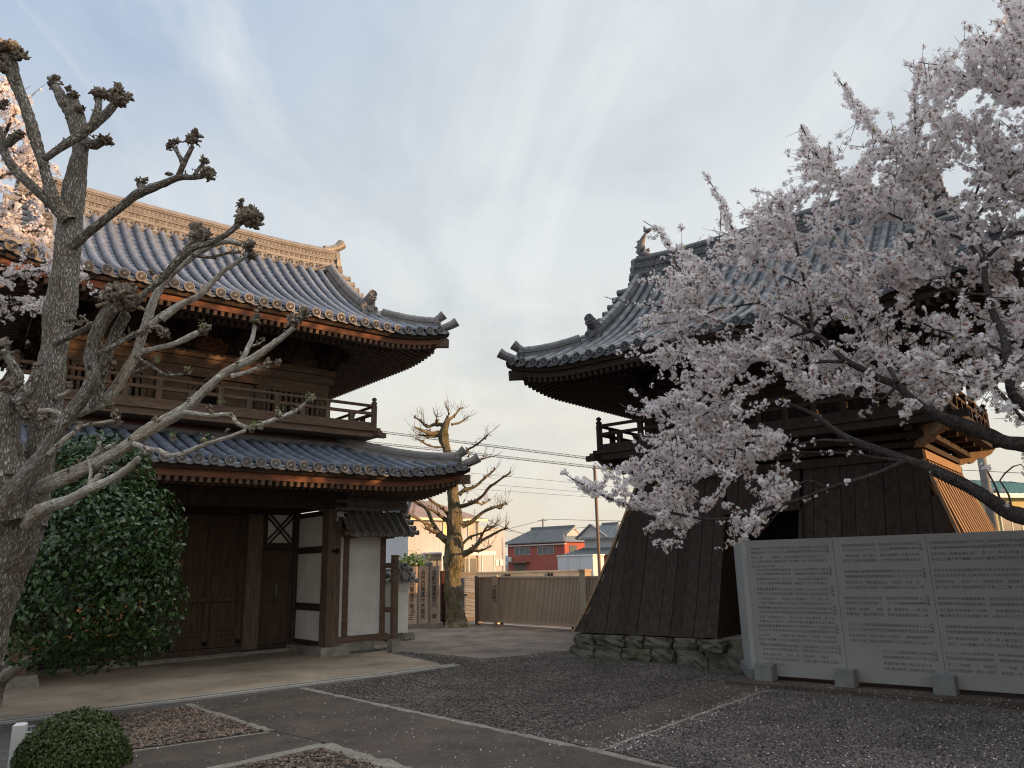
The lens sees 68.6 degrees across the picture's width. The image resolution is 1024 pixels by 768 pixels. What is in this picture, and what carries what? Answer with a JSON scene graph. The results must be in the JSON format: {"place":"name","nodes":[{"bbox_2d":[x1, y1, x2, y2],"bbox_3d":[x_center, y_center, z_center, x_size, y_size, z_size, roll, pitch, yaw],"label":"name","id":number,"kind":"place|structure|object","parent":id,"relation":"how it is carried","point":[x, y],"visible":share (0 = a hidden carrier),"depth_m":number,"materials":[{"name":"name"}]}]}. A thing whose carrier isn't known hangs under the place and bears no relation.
{"place":"outdoors","nodes":[
{"label":"outdoors","id":0,"kind":"place"},
{"bbox_2d":[0,75,99,337],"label":"cherry tree","id":1,"kind":"object","parent":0,"point":[7,209],"visible":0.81,"depth_m":10.51,"materials":[{"name":"pink plant"}]},
{"bbox_2d":[6,731,323,767],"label":"path","id":2,"kind":"structure","parent":0,"point":[202,754],"depth_m":6.82,"materials":[{"name":"grey concrete"}]},
{"bbox_2d":[7,722,34,767],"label":"tap post","id":3,"kind":"object","parent":2,"relation":"on","point":[20,732],"visible":0.6,"depth_m":6.36,"materials":[{"name":"white paint"}]},
{"bbox_2d":[9,706,133,767],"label":"clipped shrub","id":4,"kind":"object","parent":2,"relation":"on","point":[80,737],"visible":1,"depth_m":6.14,"materials":[{"name":"green plant"}]},
{"bbox_2d":[0,645,438,718],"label":"apron","id":5,"kind":"object","parent":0,"point":[64,691],"visible":0.67,"depth_m":11.44,"materials":[{"name":"concrete"}]},
{"bbox_2d":[335,496,419,653],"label":"plaster wall","id":6,"kind":"structure","parent":5,"relation":"on","point":[370,525],"depth_m":14.83,"materials":[{"name":"white paint"}]},
{"bbox_2d":[228,747,392,767],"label":"gravel","id":7,"kind":"structure","parent":0,"point":[329,756],"depth_m":6.33,"materials":[{"name":"grey gravel"}]},
{"bbox_2d":[193,689,659,767],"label":"path","id":8,"kind":"structure","parent":0,"point":[304,716],"depth_m":7.28,"materials":[{"name":"grey concrete"}]},
{"bbox_2d":[386,501,504,571],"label":"cream house","id":9,"kind":"structure","parent":0,"point":[426,544],"depth_m":61.56,"materials":[{"name":"beige paint"}]},
{"bbox_2d":[443,522,446,535],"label":"window","id":10,"kind":"structure","parent":9,"relation":"in","point":[444,523],"depth_m":61.65,"materials":[{"name":"yellow glass"}]},
{"bbox_2d":[428,558,476,571],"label":"window","id":11,"kind":"structure","parent":9,"relation":"in","point":[436,561],"depth_m":62.27,"materials":[{"name":"white glass"}]},
{"bbox_2d":[468,525,473,537],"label":"window","id":12,"kind":"structure","parent":9,"relation":"in","point":[470,528],"depth_m":63.29,"materials":[{"name":"white glass"}]},
{"bbox_2d":[374,617,578,661],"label":"yard","id":13,"kind":"structure","parent":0,"point":[474,640],"depth_m":16.09,"materials":[{"name":"concrete"}]},
{"bbox_2d":[382,562,417,641],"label":"garden wall","id":14,"kind":"structure","parent":13,"relation":"on","point":[406,576],"depth_m":16.92,"materials":[{"name":"white paint"}]},
{"bbox_2d":[408,622,442,628],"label":"stone plinth","id":15,"kind":"structure","parent":13,"relation":"on","point":[429,625],"depth_m":19.92,"materials":[{"name":"grey stone"}]},
{"bbox_2d":[408,566,417,623],"bbox_3d":[-2.674,5.663,20.150,0.250,1.480,0.143,-3,-14,6],"label":"donor stone","id":16,"kind":"object","parent":15,"relation":"on","point":[412,604],"visible":0.82,"depth_m":20.06,"materials":[{"name":"stone"}]},
{"bbox_2d":[418,566,428,622],"bbox_3d":[-2.396,5.695,20.313,0.250,1.480,0.143,-3,-14,6],"label":"donor stone","id":17,"kind":"object","parent":15,"relation":"on","point":[423,599],"visible":1,"depth_m":20.25,"materials":[{"name":"stone"}]},
{"bbox_2d":[430,566,439,621],"bbox_3d":[-2.109,5.729,20.480,0.250,1.480,0.143,-3,-14,6],"label":"donor stone","id":18,"kind":"object","parent":15,"relation":"on","point":[434,593],"visible":1,"depth_m":20.42,"materials":[{"name":"stone"}]},
{"bbox_2d":[424,561,432,621],"bbox_3d":[-2.282,5.726,20.492,0.240,1.740,0.240,-1,-14,0],"label":"stone post","id":19,"kind":"object","parent":13,"relation":"on","point":[428,563],"visible":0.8,"depth_m":20.53,"materials":[{"name":"grey stone"}]},
{"bbox_2d":[440,571,475,625],"bbox_3d":[-1.496,5.955,20.925,1.064,1.460,0.100,6,-15,-29],"label":"corrugated fence","id":20,"kind":"object","parent":13,"relation":"on","point":[468,586],"visible":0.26,"depth_m":21.03,"materials":[{"name":"brown metal"}]},
{"bbox_2d":[404,399,515,627],"bbox_3d":[-1.391,3.381,20.491,3.051,6.640,2.291,-1,-14,0],"label":"bare tree","id":21,"kind":"object","parent":13,"relation":"on","point":[455,553],"visible":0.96,"depth_m":20.37,"materials":[{"name":"brown plant"}]},
{"bbox_2d":[475,569,603,629],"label":"sliding gate","id":22,"kind":"structure","parent":13,"relation":"on","point":[545,600],"depth_m":19.21,"materials":[{"name":"brown metal"}]},
{"bbox_2d":[367,441,599,468],"bbox_3d":[-0.380,2.771,29.327,19.008,2.887,0.546,-4,-14,12],"label":"overhead cable","id":23,"kind":"object","parent":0,"point":[489,455],"visible":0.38,"depth_m":29.38,"materials":[{"name":"black rubber"}]},
{"bbox_2d":[384,431,585,458],"bbox_3d":[-0.465,2.228,29.136,19.071,3.284,0.330,-4,-14,12],"label":"overhead cable","id":24,"kind":"object","parent":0,"point":[491,446],"visible":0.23,"depth_m":29.02,"materials":[{"name":"black rubber"}]},
{"bbox_2d":[0,565,1023,767],"bbox_3d":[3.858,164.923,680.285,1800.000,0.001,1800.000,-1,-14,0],"label":"ground","id":25,"kind":"structure","parent":0,"point":[5,733],"depth_m":8.83,"materials":[{"name":"grey gravel"}]},
{"bbox_2d":[0,429,189,707],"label":"camellia tree","id":26,"kind":"object","parent":25,"relation":"on","point":[127,563],"visible":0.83,"depth_m":8.38,"materials":[{"name":"green plant"}]},
{"bbox_2d":[0,37,315,665],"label":"pollarded tree","id":27,"kind":"object","parent":25,"relation":"on","point":[30,481],"visible":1,"depth_m":6.20,"materials":[{"name":"grey plant"}]},
{"bbox_2d":[109,706,266,749],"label":"gravel","id":28,"kind":"structure","parent":25,"relation":"on","point":[158,727],"depth_m":7.89,"materials":[{"name":"grey gravel"}]},
{"bbox_2d":[132,731,269,751],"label":"kerb","id":29,"kind":"structure","parent":25,"relation":"on","point":[200,741],"depth_m":7.20,"materials":[{"name":"grey concrete"}]},
{"bbox_2d":[0,664,458,724],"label":"drain channel","id":30,"kind":"object","parent":25,"relation":"on","point":[141,704],"visible":0.94,"depth_m":9.95,"materials":[{"name":"grey concrete"}]},
{"bbox_2d":[184,703,274,731],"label":"kerb","id":31,"kind":"structure","parent":25,"relation":"on","point":[222,714],"depth_m":8.39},
{"bbox_2d":[0,155,480,689],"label":"temple gate","id":32,"kind":"structure","parent":25,"relation":"on","point":[260,557],"depth_m":14.20,"materials":[{"name":"wood"}]},
{"bbox_2d":[29,551,68,663],"bbox_3d":[-7.959,3.757,12.642,0.700,1.840,0.090,10,-17,-39],"label":"wicket door","id":33,"kind":"structure","parent":32,"relation":"in","point":[30,648],"depth_m":12.62,"materials":[{"name":"brown wood"}]},
{"bbox_2d":[69,360,146,396],"bbox_3d":[-6.886,0.002,12.786,1.160,0.659,0.099,10,-17,-39],"label":"lattice window","id":34,"kind":"structure","parent":32,"relation":"in","point":[133,391],"depth_m":12.86,"materials":[{"name":"brown wood"}]},
{"bbox_2d":[84,513,174,658],"bbox_3d":[-6.921,3.590,13.578,1.360,2.505,0.101,10,-17,-39],"label":"door","id":35,"kind":"structure","parent":32,"relation":"in","point":[171,516],"depth_m":13.61,"materials":[{"name":"brown wood"}]},
{"bbox_2d":[192,378,216,404],"bbox_3d":[-5.635,0.198,13.808,0.621,0.691,0.100,10,-17,-39],"label":"bell window","id":36,"kind":"structure","parent":32,"relation":"in","point":[212,400],"depth_m":13.81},
{"bbox_2d":[165,513,246,651],"bbox_3d":[-5.857,3.771,14.438,1.360,2.505,0.101,10,-17,-39],"label":"door","id":37,"kind":"structure","parent":32,"relation":"in","point":[212,563],"depth_m":14.46,"materials":[{"name":"brown wood"}]},
{"bbox_2d":[257,549,292,644],"bbox_3d":[-4.797,4.297,15.198,0.700,1.840,0.090,10,-17,-39],"label":"wicket door","id":38,"kind":"structure","parent":32,"relation":"in","point":[276,570],"depth_m":15.17,"materials":[{"name":"brown wood"}]},
{"bbox_2d":[263,385,319,415],"bbox_3d":[-4.375,0.430,14.814,1.160,0.659,0.099,10,-17,-39],"label":"lattice window","id":39,"kind":"structure","parent":32,"relation":"in","point":[266,406],"depth_m":14.81,"materials":[{"name":"brown wood"}]},
{"bbox_2d":[336,511,347,521],"bbox_3d":[-3.296,2.568,14.538,0.251,0.207,0.104,-12,-17,37],"label":"security camera","id":40,"kind":"object","parent":32,"relation":"attached to","point":[342,514],"visible":1,"depth_m":14.50,"materials":[{"name":"white paint"}]},
{"bbox_2d":[206,743,320,767],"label":"kerb","id":41,"kind":"structure","parent":25,"relation":"on","point":[276,755],"depth_m":6.55,"materials":[{"name":"grey concrete"}]},
{"bbox_2d":[321,743,410,767],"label":"kerb","id":42,"kind":"structure","parent":25,"relation":"on","point":[384,762],"depth_m":6.47,"materials":[{"name":"grey concrete"}]},
{"bbox_2d":[384,555,400,652],"bbox_3d":[-2.384,4.313,14.793,0.220,1.830,0.460,10,-17,-39],"label":"support post","id":43,"kind":"object","parent":25,"relation":"on","point":[393,644],"visible":0.96,"depth_m":14.65,"materials":[{"name":"wood"}]},
{"bbox_2d":[399,549,432,569],"bbox_3d":[-3.337,6.646,25.170,1.368,2.186,1.201,3,-14,-18],"label":"garden shrub","id":44,"kind":"object","parent":25,"relation":"on","point":[419,561],"visible":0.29,"depth_m":25.22,"materials":[{"name":"green plant"}]},
{"bbox_2d":[299,687,601,751],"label":"kerb","id":45,"kind":"structure","parent":25,"relation":"on","point":[553,741],"depth_m":7.76,"materials":[{"name":"grey concrete"}]},
{"bbox_2d":[310,650,743,746],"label":"gravel","id":46,"kind":"structure","parent":25,"relation":"on","point":[576,667],"depth_m":9.94,"materials":[{"name":"grey gravel"}]},
{"bbox_2d":[505,525,584,570],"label":"red house","id":47,"kind":"structure","parent":25,"relation":"on","point":[536,548],"depth_m":117.86,"materials":[{"name":"paint"}]},
{"bbox_2d":[514,547,529,554],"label":"window","id":48,"kind":"structure","parent":47,"relation":"in","point":[517,550],"depth_m":119.20,"materials":[{"name":"grey glass"}]},
{"bbox_2d":[537,546,553,554],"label":"window","id":49,"kind":"structure","parent":47,"relation":"in","point":[540,549],"depth_m":116.39,"materials":[{"name":"grey glass"}]},
{"bbox_2d":[569,545,576,552],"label":"window","id":50,"kind":"structure","parent":47,"relation":"in","point":[572,548],"depth_m":115.75,"materials":[{"name":"grey glass"}]},
{"bbox_2d":[125,652,1023,767],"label":"fallen petals","id":51,"kind":"object","parent":25,"relation":"on","point":[715,723],"visible":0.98,"depth_m":7.46,"materials":[{"name":"pink plant"}]},
{"bbox_2d":[556,554,604,575],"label":"storage hut","id":52,"kind":"object","parent":25,"relation":"on","point":[576,562],"visible":0.7,"depth_m":87.69,"materials":[{"name":"white metal"}]},
{"bbox_2d":[582,466,600,575],"bbox_3d":[2.540,4.871,23.499,0.490,4.585,0.160,-1,-14,0],"label":"lamp pole","id":53,"kind":"object","parent":25,"relation":"on","point":[597,526],"visible":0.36,"depth_m":23.56,"materials":[{"name":"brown metal"}]},
{"bbox_2d":[596,750,675,767],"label":"kerb","id":54,"kind":"structure","parent":25,"relation":"on","point":[633,759],"depth_m":6.16,"materials":[{"name":"grey concrete"}]},
{"bbox_2d":[602,690,767,750],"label":"kerb","id":55,"kind":"structure","parent":25,"relation":"on","point":[676,722],"depth_m":7.59,"materials":[{"name":"grey concrete"}]},
{"bbox_2d":[497,148,1023,670],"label":"bell tower","id":56,"kind":"structure","parent":25,"relation":"on","point":[651,602],"depth_m":12.44,"materials":[{"name":"wood"}]},
{"bbox_2d":[739,511,798,633],"bbox_3d":[4.403,3.137,12.313,1.600,2.550,0.620,-12,-17,38],"label":"inner door","id":57,"kind":"structure","parent":56,"relation":"in","point":[784,525],"depth_m":12.73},
{"bbox_2d":[653,369,887,434],"bbox_3d":[4.264,0.481,12.870,4.100,0.820,0.050,-12,-17,38],"label":"balcony railing","id":58,"kind":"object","parent":56,"relation":"in","point":[866,400],"depth_m":12.67,"materials":[{"name":"brown wood"}]},
{"bbox_2d":[560,0,1023,553],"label":"cherry tree","id":59,"kind":"object","parent":25,"relation":"on","point":[1000,170],"visible":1,"depth_m":7.65,"materials":[{"name":"pink plant"}]},
{"bbox_2d":[606,691,1023,767],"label":"gravel","id":60,"kind":"structure","parent":25,"relation":"on","point":[751,747],"depth_m":6.78,"materials":[{"name":"grey gravel"}]},
{"bbox_2d":[726,530,1023,709],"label":"stone monument","id":61,"kind":"object","parent":25,"relation":"on","point":[939,617],"visible":1,"depth_m":9.11,"materials":[{"name":"grey stone"}]},
{"bbox_2d":[965,386,998,530],"bbox_3d":[18.800,2.772,30.081,0.370,11.000,0.380,-1,-14,0],"label":"utility pole","id":62,"kind":"object","parent":25,"relation":"on","point":[986,485],"depth_m":29.70,"materials":[{"name":"grey concrete"}]},
{"bbox_2d":[970,480,1018,482],"bbox_3d":[19.391,3.887,29.810,6.279,0.502,0.022,-1,-14,0],"label":"overhead cable","id":63,"kind":"object","parent":62,"relation":"attached to","point":[994,481],"visible":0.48,"depth_m":29.81,"materials":[{"name":"black rubber"}]},
{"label":"utility pole","id":64,"kind":"object","parent":25,"relation":"on","visible":0},
{"bbox_2d":[548,519,608,520],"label":"overhead cable","id":65,"kind":"object","parent":64,"relation":"attached to","point":[564,519],"visible":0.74,"depth_m":127.24,"materials":[{"name":"black rubber"}]},
{"bbox_2d":[0,0,1023,555],"label":"sky","id":66,"kind":"structure","parent":0,"point":[498,168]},
{"bbox_2d":[461,570,591,593],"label":"block wall","id":67,"kind":"structure","parent":0,"point":[543,573],"depth_m":26.17,"materials":[{"name":"concrete"}]},
{"bbox_2d":[480,489,627,499],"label":"overhead cable","id":68,"kind":"object","parent":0,"point":[538,493],"visible":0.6,"depth_m":149.00,"materials":[{"name":"black rubber"}]},
{"bbox_2d":[563,522,619,562],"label":"tiled house","id":69,"kind":"structure","parent":0,"point":[607,532],"depth_m":100.58,"materials":[{"name":"grey tile"}]},
{"bbox_2d":[551,679,766,748],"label":"path","id":70,"kind":"structure","parent":0,"point":[611,730],"depth_m":7.93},
{"bbox_2d":[972,481,1023,530],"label":"yellow house","id":71,"kind":"structure","parent":0,"point":[1015,491],"depth_m":35.94,"materials":[{"name":"green metal"}]},
{"bbox_2d":[1000,516,1023,530],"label":"window","id":72,"kind":"structure","parent":71,"relation":"in","point":[1006,525],"depth_m":35.68,"materials":[{"name":"white glass"}]}
]}

